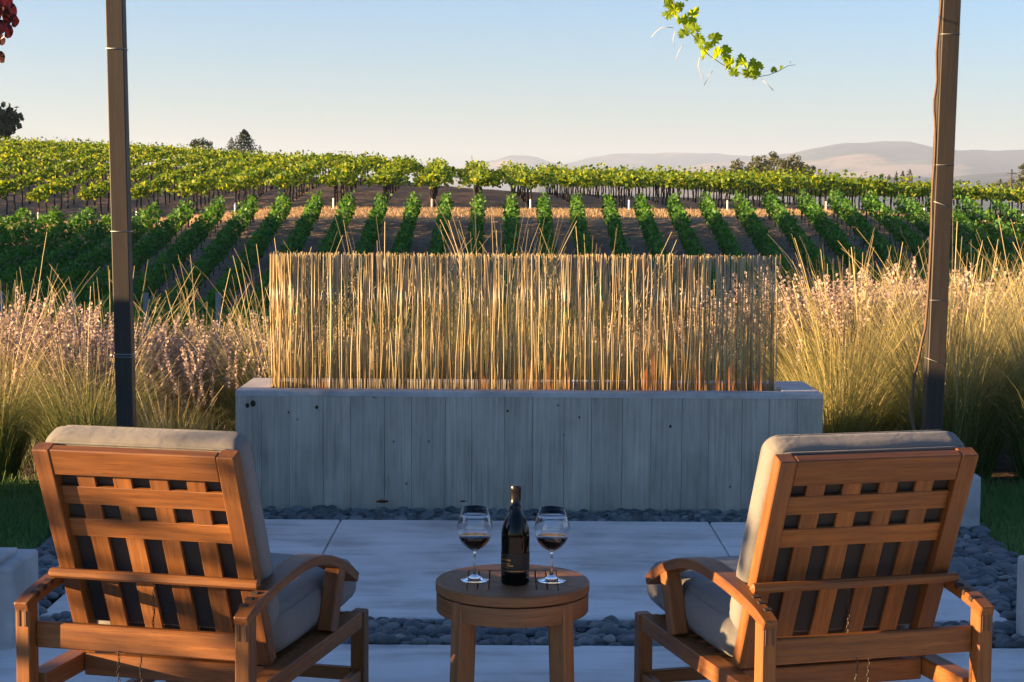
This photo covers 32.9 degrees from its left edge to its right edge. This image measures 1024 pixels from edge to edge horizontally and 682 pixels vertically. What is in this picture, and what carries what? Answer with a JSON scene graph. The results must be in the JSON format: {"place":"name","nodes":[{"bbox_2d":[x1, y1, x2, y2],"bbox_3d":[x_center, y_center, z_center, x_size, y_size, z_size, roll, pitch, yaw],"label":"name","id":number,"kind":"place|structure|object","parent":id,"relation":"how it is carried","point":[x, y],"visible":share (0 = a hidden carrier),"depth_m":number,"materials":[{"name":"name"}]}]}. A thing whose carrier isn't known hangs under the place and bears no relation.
{"place":"outdoors","nodes":[
{"label":"outdoors","id":0,"kind":"place"},
{"bbox_2d":[0,472,50,548],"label":"lawn grass","id":1,"kind":"structure","parent":0,"point":[13,492],"depth_m":8.69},
{"bbox_2d":[0,233,106,448],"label":"bunch grass","id":2,"kind":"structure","parent":0,"point":[38,287],"depth_m":11.42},
{"bbox_2d":[4,262,209,427],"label":"bunch grass","id":3,"kind":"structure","parent":0,"point":[110,327],"depth_m":11.21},
{"bbox_2d":[92,356,235,430],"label":"bunch grass","id":4,"kind":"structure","parent":0,"point":[163,425],"depth_m":9.30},
{"bbox_2d":[83,256,307,430],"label":"bunch grass","id":5,"kind":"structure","parent":0,"point":[215,412],"depth_m":11.09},
{"bbox_2d":[150,233,414,430],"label":"bunch grass","id":6,"kind":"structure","parent":0,"point":[247,376],"depth_m":10.19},
{"bbox_2d":[291,214,542,378],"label":"bunch grass","id":7,"kind":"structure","parent":0,"point":[409,363],"depth_m":10.63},
{"bbox_2d":[393,162,615,379],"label":"bunch grass","id":8,"kind":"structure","parent":0,"point":[484,336],"depth_m":10.79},
{"bbox_2d":[0,160,1023,488],"bbox_3d":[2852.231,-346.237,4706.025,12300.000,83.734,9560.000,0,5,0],"label":"ground","id":9,"kind":"structure","parent":0,"point":[494,200],"depth_m":81.90,"materials":[{"name":"soil"}]},
{"bbox_2d":[0,101,23,139],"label":"oak tree","id":10,"kind":"object","parent":9,"relation":"on","point":[9,124],"visible":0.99,"depth_m":212.48,"materials":[{"name":"green plant"}]},
{"bbox_2d":[0,207,34,240],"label":"vine row","id":11,"kind":"object","parent":9,"relation":"on","point":[14,219],"visible":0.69,"depth_m":82.44,"materials":[{"name":"green plant"}]},
{"bbox_2d":[0,206,66,263],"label":"vine row","id":12,"kind":"object","parent":9,"relation":"on","point":[38,223],"visible":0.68,"depth_m":79.35,"materials":[{"name":"green plant"}]},
{"bbox_2d":[0,206,97,288],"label":"vine row","id":13,"kind":"object","parent":9,"relation":"on","point":[77,221],"visible":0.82,"depth_m":76.60,"materials":[{"name":"green plant"}]},
{"bbox_2d":[0,137,108,165],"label":"vine row","id":14,"kind":"object","parent":9,"relation":"on","point":[27,146],"visible":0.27,"depth_m":130.07,"materials":[{"name":"green plant"}]},
{"bbox_2d":[0,214,110,297],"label":"vine row","id":15,"kind":"object","parent":9,"relation":"on","point":[72,245],"visible":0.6,"depth_m":72.00,"materials":[{"name":"green plant"}]},
{"bbox_2d":[0,279,110,485],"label":"bunch grass","id":16,"kind":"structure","parent":9,"relation":"on","point":[9,455],"depth_m":9.74,"materials":[{"name":"plant"}]},
{"bbox_2d":[0,286,113,460],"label":"sage bush","id":17,"kind":"object","parent":9,"relation":"on","point":[60,323],"visible":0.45,"depth_m":10.71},
{"bbox_2d":[0,138,154,180],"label":"vine row","id":18,"kind":"object","parent":9,"relation":"on","point":[6,158],"visible":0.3,"depth_m":120.49,"materials":[{"name":"green plant"}]},
{"bbox_2d":[3,201,163,305],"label":"vine row","id":19,"kind":"object","parent":9,"relation":"on","point":[73,272],"visible":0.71,"depth_m":70.20,"materials":[{"name":"green plant"}]},
{"bbox_2d":[0,302,176,473],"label":"sage bush","id":20,"kind":"object","parent":9,"relation":"on","point":[95,322],"visible":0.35,"depth_m":10.34,"materials":[{"name":"plant"}]},
{"bbox_2d":[0,142,185,194],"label":"vine row","id":21,"kind":"object","parent":9,"relation":"on","point":[21,166],"visible":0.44,"depth_m":113.36,"materials":[{"name":"green plant"}]},
{"bbox_2d":[3,197,195,311],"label":"vine row","id":22,"kind":"object","parent":9,"relation":"on","point":[158,236],"visible":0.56,"depth_m":73.52,"materials":[{"name":"green plant"}]},
{"bbox_2d":[0,142,213,214],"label":"vine row","id":23,"kind":"object","parent":9,"relation":"on","point":[28,177],"visible":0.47,"depth_m":103.32,"materials":[{"name":"green plant"}]},
{"bbox_2d":[3,195,226,311],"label":"vine row","id":24,"kind":"object","parent":9,"relation":"on","point":[204,221],"visible":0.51,"depth_m":72.62,"materials":[{"name":"green plant"}]},
{"bbox_2d":[0,278,235,460],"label":"bunch grass","id":25,"kind":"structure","parent":9,"relation":"on","point":[80,415],"depth_m":9.59,"materials":[{"name":"plant"}]},
{"bbox_2d":[3,194,258,317],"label":"vine row","id":26,"kind":"object","parent":9,"relation":"on","point":[230,239],"visible":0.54,"depth_m":72.19,"materials":[{"name":"green plant"}]},
{"bbox_2d":[22,144,247,218],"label":"vine row","id":27,"kind":"object","parent":9,"relation":"on","point":[47,190],"visible":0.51,"depth_m":99.94,"materials":[{"name":"green plant"}]},
{"bbox_2d":[19,313,258,428],"bbox_3d":[-2.262,0.294,10.650,1.520,0.928,1.452,3,6,31],"label":"sage bush","id":28,"kind":"object","parent":9,"relation":"on","point":[191,347],"visible":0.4,"depth_m":10.48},
{"bbox_2d":[0,191,292,357],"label":"vine row","id":29,"kind":"object","parent":9,"relation":"on","point":[273,219],"visible":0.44,"depth_m":71.28,"materials":[{"name":"green plant"}]},
{"bbox_2d":[70,146,250,214],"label":"vine row","id":30,"kind":"object","parent":9,"relation":"on","point":[100,189],"visible":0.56,"depth_m":105.52,"materials":[{"name":"green plant"}]},
{"bbox_2d":[68,190,323,350],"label":"vine row","id":31,"kind":"object","parent":9,"relation":"on","point":[303,228],"visible":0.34,"depth_m":71.82,"materials":[{"name":"green plant"}]},
{"bbox_2d":[131,150,278,215],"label":"vine row","id":32,"kind":"object","parent":9,"relation":"on","point":[163,180],"visible":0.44,"depth_m":99.97,"materials":[{"name":"green plant"}]},
{"bbox_2d":[96,320,315,431],"bbox_3d":[-1.826,0.330,10.470,1.318,0.882,1.367,-1,5,-10],"label":"sage bush","id":33,"kind":"object","parent":9,"relation":"on","point":[194,367],"visible":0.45,"depth_m":10.27,"materials":[{"name":"plant"}]},
{"bbox_2d":[159,149,308,213],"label":"vine row","id":34,"kind":"object","parent":9,"relation":"on","point":[200,183],"visible":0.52,"depth_m":97.07,"materials":[{"name":"green plant"}]},
{"bbox_2d":[136,190,356,352],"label":"vine row","id":35,"kind":"object","parent":9,"relation":"on","point":[346,209],"visible":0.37,"depth_m":67.94,"materials":[{"name":"green plant"}]},
{"bbox_2d":[214,150,335,209],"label":"vine row","id":36,"kind":"object","parent":9,"relation":"on","point":[245,178],"visible":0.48,"depth_m":96.34,"materials":[{"name":"green plant"}]},
{"bbox_2d":[157,310,395,428],"bbox_3d":[-1.487,0.267,11.243,1.366,0.949,1.568,4,6,37],"label":"sage bush","id":37,"kind":"object","parent":9,"relation":"on","point":[233,334],"visible":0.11,"depth_m":11.12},
{"bbox_2d":[206,192,391,350],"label":"vine row","id":38,"kind":"object","parent":9,"relation":"on","point":[369,232],"visible":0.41,"depth_m":69.31,"materials":[{"name":"green plant"}]},
{"bbox_2d":[257,150,376,200],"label":"vine row","id":39,"kind":"object","parent":9,"relation":"on","point":[294,176],"visible":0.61,"depth_m":97.29,"materials":[{"name":"green plant"}]},
{"bbox_2d":[312,151,391,207],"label":"vine row","id":40,"kind":"object","parent":9,"relation":"on","point":[341,173],"visible":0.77,"depth_m":97.24,"materials":[{"name":"green plant"}]},
{"bbox_2d":[283,191,421,357],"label":"vine row","id":41,"kind":"object","parent":9,"relation":"on","point":[404,239],"visible":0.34,"depth_m":74.82,"materials":[{"name":"green plant"}]},
{"bbox_2d":[361,155,424,205],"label":"vine row","id":42,"kind":"object","parent":9,"relation":"on","point":[394,172],"visible":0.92,"depth_m":95.78,"materials":[{"name":"green plant"}]},
{"bbox_2d":[353,191,453,365],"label":"vine row","id":43,"kind":"object","parent":9,"relation":"on","point":[445,205],"visible":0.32,"depth_m":75.23,"materials":[{"name":"green plant"}]},
{"bbox_2d":[407,157,457,207],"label":"vine row","id":44,"kind":"object","parent":9,"relation":"on","point":[436,174],"visible":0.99,"depth_m":92.82,"materials":[{"name":"green plant"}]},
{"bbox_2d":[425,190,485,357],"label":"vine row","id":45,"kind":"object","parent":9,"relation":"on","point":[480,209],"visible":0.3,"depth_m":76.41,"materials":[{"name":"green plant"}]},
{"bbox_2d":[455,159,507,196],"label":"vine row","id":46,"kind":"object","parent":9,"relation":"on","point":[480,175],"visible":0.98,"depth_m":92.89,"materials":[{"name":"green plant"}]},
{"bbox_2d":[493,191,522,343],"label":"vine row","id":47,"kind":"object","parent":9,"relation":"on","point":[511,214],"visible":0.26,"depth_m":76.19,"materials":[{"name":"green plant"}]},
{"bbox_2d":[0,205,1023,231],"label":"straw","id":48,"kind":"object","parent":9,"relation":"on","point":[727,212],"visible":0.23,"depth_m":87.10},
{"bbox_2d":[495,160,555,207],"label":"vine row","id":49,"kind":"object","parent":9,"relation":"on","point":[523,177],"visible":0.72,"depth_m":93.56,"materials":[{"name":"green plant"}]},
{"bbox_2d":[235,378,823,512],"bbox_3d":[0.087,0.573,9.263,3.032,0.674,0.613,0,5,0],"label":"concrete planter","id":50,"kind":"object","parent":9,"relation":"on","point":[574,450],"visible":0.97,"depth_m":8.96,"materials":[{"name":"concrete"}]},
{"bbox_2d":[269,250,780,390],"bbox_3d":[0.068,-0.057,9.110,2.690,0.827,0.146,0,5,0],"label":"reed screen","id":51,"kind":"object","parent":50,"relation":"on","point":[301,356],"visible":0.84,"depth_m":9.09,"materials":[{"name":"wicker"}]},
{"bbox_2d":[504,161,602,202],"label":"vine row","id":52,"kind":"object","parent":9,"relation":"on","point":[566,178],"visible":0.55,"depth_m":95.95,"materials":[{"name":"green plant"}]},
{"bbox_2d":[535,192,592,345],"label":"vine row","id":53,"kind":"object","parent":9,"relation":"on","point":[544,217],"visible":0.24,"depth_m":76.07,"materials":[{"name":"green plant"}]},
{"bbox_2d":[564,162,652,209],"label":"vine row","id":54,"kind":"object","parent":9,"relation":"on","point":[613,178],"visible":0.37,"depth_m":94.78,"materials":[{"name":"green plant"}]},
{"bbox_2d":[569,192,665,353],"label":"vine row","id":55,"kind":"object","parent":9,"relation":"on","point":[581,227],"visible":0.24,"depth_m":74.90,"materials":[{"name":"green plant"}]},
{"bbox_2d":[555,165,699,205],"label":"vine row","id":56,"kind":"object","parent":9,"relation":"on","point":[670,179],"visible":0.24,"depth_m":94.84,"materials":[{"name":"green plant"}]},
{"bbox_2d":[600,194,735,350],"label":"vine row","id":57,"kind":"object","parent":9,"relation":"on","point":[612,215],"visible":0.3,"depth_m":76.06,"materials":[{"name":"green plant"}]},
{"bbox_2d":[600,166,746,209],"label":"vine row","id":58,"kind":"object","parent":9,"relation":"on","point":[721,181],"visible":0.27,"depth_m":93.45,"materials":[{"name":"green plant"}]},
{"bbox_2d":[606,166,802,207],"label":"vine row","id":59,"kind":"object","parent":9,"relation":"on","point":[775,181],"visible":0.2,"depth_m":93.18,"materials":[{"name":"green plant"}]},
{"bbox_2d":[609,301,811,380],"bbox_3d":[1.341,0.233,11.624,1.379,1.027,1.473,1,5,11],"label":"sage bush","id":60,"kind":"object","parent":9,"relation":"on","point":[679,332],"visible":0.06,"depth_m":11.41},
{"bbox_2d":[633,191,801,369],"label":"vine row","id":61,"kind":"object","parent":9,"relation":"on","point":[651,233],"visible":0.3,"depth_m":76.40,"materials":[{"name":"green plant"}]},
{"bbox_2d":[637,167,851,209],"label":"vine row","id":62,"kind":"object","parent":9,"relation":"on","point":[824,183],"visible":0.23,"depth_m":92.48,"materials":[{"name":"green plant"}]},
{"bbox_2d":[666,191,833,350],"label":"vine row","id":63,"kind":"object","parent":9,"relation":"on","point":[695,249],"visible":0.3,"depth_m":76.71,"materials":[{"name":"green plant"}]},
{"bbox_2d":[659,169,898,211],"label":"vine row","id":64,"kind":"object","parent":9,"relation":"on","point":[860,184],"visible":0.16,"depth_m":92.60,"materials":[{"name":"green plant"}]},
{"bbox_2d":[698,191,874,328],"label":"vine row","id":65,"kind":"object","parent":9,"relation":"on","point":[722,233],"visible":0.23,"depth_m":76.94,"materials":[{"name":"green plant"}]},
{"bbox_2d":[640,268,947,384],"bbox_3d":[1.820,0.141,11.339,2.027,1.237,1.936,-2,5,-25],"label":"sage bush","id":66,"kind":"object","parent":9,"relation":"on","point":[831,294],"visible":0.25,"depth_m":10.98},
{"bbox_2d":[675,173,931,213],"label":"vine row","id":67,"kind":"object","parent":9,"relation":"on","point":[914,189],"visible":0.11,"depth_m":92.05,"materials":[{"name":"green plant"}]},
{"bbox_2d":[761,189,858,305],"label":"vine row","id":68,"kind":"object","parent":9,"relation":"on","point":[815,254],"visible":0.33,"depth_m":74.89,"materials":[{"name":"green plant"}]},
{"bbox_2d":[684,256,1012,430],"bbox_3d":[2.197,0.097,11.490,2.035,1.313,1.962,2,5,24],"label":"sage bush","id":69,"kind":"object","parent":9,"relation":"on","point":[848,296],"visible":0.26,"depth_m":11.06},
{"bbox_2d":[703,176,998,213],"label":"vine row","id":70,"kind":"object","parent":9,"relation":"on","point":[971,192],"visible":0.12,"depth_m":91.46,"materials":[{"name":"green plant"}]},
{"bbox_2d":[730,190,1016,339],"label":"vine row","id":71,"kind":"object","parent":9,"relation":"on","point":[745,214],"visible":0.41,"depth_m":75.55,"materials":[{"name":"green plant"}]},
{"bbox_2d":[723,182,1023,218],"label":"vine row","id":72,"kind":"object","parent":9,"relation":"on","point":[1014,195],"visible":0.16,"depth_m":93.14,"materials":[{"name":"green plant"}]},
{"bbox_2d":[795,188,998,311],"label":"vine row","id":73,"kind":"object","parent":9,"relation":"on","point":[814,211],"visible":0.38,"depth_m":75.66,"materials":[{"name":"green plant"}]},
{"bbox_2d":[778,263,1023,428],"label":"sage bush","id":74,"kind":"object","parent":9,"relation":"on","point":[915,278],"visible":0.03,"depth_m":11.95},
{"bbox_2d":[827,187,982,307],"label":"vine row","id":75,"kind":"object","parent":9,"relation":"on","point":[862,223],"visible":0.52,"depth_m":75.81,"materials":[{"name":"green plant"}]},
{"bbox_2d":[859,188,1021,312],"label":"vine row","id":76,"kind":"object","parent":9,"relation":"on","point":[873,206],"visible":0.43,"depth_m":77.10,"materials":[{"name":"green plant"}]},
{"bbox_2d":[889,263,1023,451],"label":"sage bush","id":77,"kind":"object","parent":9,"relation":"on","point":[975,282],"visible":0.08,"depth_m":11.80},
{"bbox_2d":[891,188,1023,300],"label":"vine row","id":78,"kind":"object","parent":9,"relation":"on","point":[915,218],"visible":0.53,"depth_m":73.34,"materials":[{"name":"green plant"}]},
{"bbox_2d":[895,222,1023,485],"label":"bunch grass","id":79,"kind":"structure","parent":9,"relation":"on","point":[1018,447],"depth_m":9.72,"materials":[{"name":"plant"}]},
{"bbox_2d":[925,193,1023,279],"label":"vine row","id":80,"kind":"object","parent":9,"relation":"on","point":[960,218],"visible":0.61,"depth_m":75.09,"materials":[{"name":"green plant"}]},
{"bbox_2d":[954,195,1023,260],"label":"vine row","id":81,"kind":"object","parent":9,"relation":"on","point":[1006,231],"visible":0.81,"depth_m":79.44,"materials":[{"name":"green plant"}]},
{"bbox_2d":[988,197,1023,238],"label":"vine row","id":82,"kind":"object","parent":9,"relation":"on","point":[1018,218],"visible":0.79,"depth_m":81.93,"materials":[{"name":"green plant"}]},
{"label":"pebble bed","id":83,"kind":"structure","parent":9,"relation":"on","visible":0},
{"bbox_2d":[0,547,38,648],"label":"concrete plinth","id":84,"kind":"structure","parent":83,"relation":"on","point":[18,572],"depth_m":6.21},
{"bbox_2d":[34,505,1023,648],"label":"pebbles","id":85,"kind":"object","parent":83,"relation":"on","point":[983,563],"visible":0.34,"depth_m":7.39,"materials":[{"name":"gravel"}]},
{"bbox_2d":[960,473,980,528],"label":"concrete plinth","id":86,"kind":"structure","parent":83,"relation":"on","point":[971,516],"depth_m":8.50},
{"bbox_2d":[921,0,960,429],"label":"wooden post","id":87,"kind":"object","parent":86,"relation":"on","point":[936,329],"visible":0.95,"depth_m":8.53,"materials":[{"name":"brown wood"}]},
{"bbox_2d":[909,0,942,430],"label":"grape vine","id":88,"kind":"object","parent":87,"relation":"attached to","point":[911,415],"visible":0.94,"depth_m":8.54,"materials":[{"name":"brown plant"}]},
{"bbox_2d":[1016,555,1023,635],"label":"concrete plinth","id":89,"kind":"structure","parent":83,"relation":"on","point":[1020,606],"depth_m":6.47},
{"bbox_3d":[-1.970,0.789,8.602,0.350,0.328,0.350,0,5,0],"label":"concrete plinth","id":90,"kind":"object","parent":83,"relation":"on","visible":0},
{"bbox_2d":[105,0,136,426],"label":"wooden post","id":91,"kind":"object","parent":90,"relation":"on","point":[121,231],"visible":0.96,"depth_m":8.43,"materials":[{"name":"brown wood"}]},
{"bbox_3d":[0.012,-1.957,8.361,5.500,0.175,0.110,0,5,0],"label":"pergola beam","id":92,"kind":"object","parent":91,"relation":"on","visible":0},
{"bbox_2d":[0,0,19,62],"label":"vine shoot","id":93,"kind":"object","parent":92,"relation":"hanging from","point":[8,11],"visible":1,"depth_m":8.09,"materials":[{"name":"red plant"}]},
{"bbox_2d":[652,0,795,89],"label":"vine shoot","id":94,"kind":"object","parent":92,"relation":"hanging from","point":[693,26],"visible":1,"depth_m":8.11,"materials":[{"name":"green plant"}]},
{"bbox_2d":[0,644,1023,681],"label":"terrace","id":95,"kind":"structure","parent":0,"point":[431,663],"depth_m":6.03,"materials":[{"name":"concrete"}]},
{"bbox_2d":[14,425,368,681],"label":"lounge chair","id":96,"kind":"object","parent":95,"relation":"on","point":[170,568],"visible":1,"depth_m":4.69,"materials":[{"name":"brown wood"}]},
{"bbox_2d":[436,564,588,681],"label":"side table","id":97,"kind":"object","parent":95,"relation":"on","point":[557,609],"visible":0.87,"depth_m":4.93,"materials":[{"name":"brown wood"}]},
{"bbox_2d":[457,505,492,582],"bbox_3d":[-0.109,0.592,5.059,0.105,0.214,0.105,0,5,0],"label":"wine glass","id":98,"kind":"object","parent":97,"relation":"on","point":[474,528],"visible":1,"depth_m":5.02,"materials":[{"name":"clear"}]},
{"bbox_2d":[501,485,529,585],"bbox_3d":[0.010,0.560,5.019,0.084,0.287,0.083,0,5,0],"label":"wine bottle","id":99,"kind":"object","parent":97,"relation":"on","point":[515,551],"visible":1,"depth_m":4.99,"materials":[{"name":"black glass"}]},
{"bbox_2d":[534,506,569,583],"bbox_3d":[0.116,0.593,5.056,0.105,0.214,0.105,0,5,0],"label":"wine glass","id":100,"kind":"object","parent":97,"relation":"on","point":[552,529],"visible":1,"depth_m":5.02,"materials":[{"name":"clear"}]},
{"bbox_2d":[634,430,994,681],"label":"lounge chair","id":101,"kind":"object","parent":95,"relation":"on","point":[837,570],"visible":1,"depth_m":4.69,"materials":[{"name":"brown wood"}]},
{"bbox_2d":[0,0,1023,181],"label":"sky","id":102,"kind":"structure","parent":0,"point":[458,82],"materials":[{"name":"blue"}]},
{"bbox_2d":[40,519,1006,625],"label":"patio","id":103,"kind":"structure","parent":0,"point":[400,566],"depth_m":7.88,"materials":[{"name":"concrete"}]},
{"bbox_2d":[477,230,689,379],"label":"bunch grass","id":104,"kind":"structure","parent":0,"point":[593,372],"depth_m":10.65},
{"bbox_2d":[440,152,789,191],"bbox_3d":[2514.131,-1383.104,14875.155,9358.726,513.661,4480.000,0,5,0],"label":"mountains","id":105,"kind":"structure","parent":0,"point":[653,160],"depth_m":14938.96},
{"bbox_2d":[599,252,801,380],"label":"bunch grass","id":106,"kind":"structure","parent":0,"point":[680,370],"depth_m":10.77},
{"bbox_2d":[533,172,1023,211],"bbox_3d":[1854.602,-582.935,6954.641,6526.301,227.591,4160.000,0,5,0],"label":"grapevine row","id":107,"kind":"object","parent":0,"point":[984,179],"depth_m":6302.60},
{"bbox_2d":[654,141,1023,177],"bbox_3d":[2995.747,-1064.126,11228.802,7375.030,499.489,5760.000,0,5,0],"label":"mountains","id":108,"kind":"structure","parent":0,"point":[886,158],"depth_m":10789.30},
{"bbox_2d":[717,285,964,433],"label":"bunch grass","id":109,"kind":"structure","parent":0,"point":[852,413],"depth_m":9.85,"materials":[{"name":"plant"}]},
{"bbox_2d":[712,228,1003,431],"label":"bunch grass","id":110,"kind":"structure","parent":0,"point":[812,308],"depth_m":10.49,"materials":[{"name":"plant"}]},
{"bbox_2d":[787,216,1023,486],"bbox_3d":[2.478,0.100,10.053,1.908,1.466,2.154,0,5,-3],"label":"bunch grass","id":111,"kind":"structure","parent":0,"point":[971,424],"depth_m":9.71,"materials":[{"name":"plant"}]},
{"bbox_2d":[915,216,1023,397],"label":"bunch grass","id":112,"kind":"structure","parent":0,"point":[1011,294],"depth_m":10.49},
{"bbox_2d":[980,473,1023,557],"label":"lawn grass","id":113,"kind":"structure","parent":0,"point":[1007,500],"depth_m":8.93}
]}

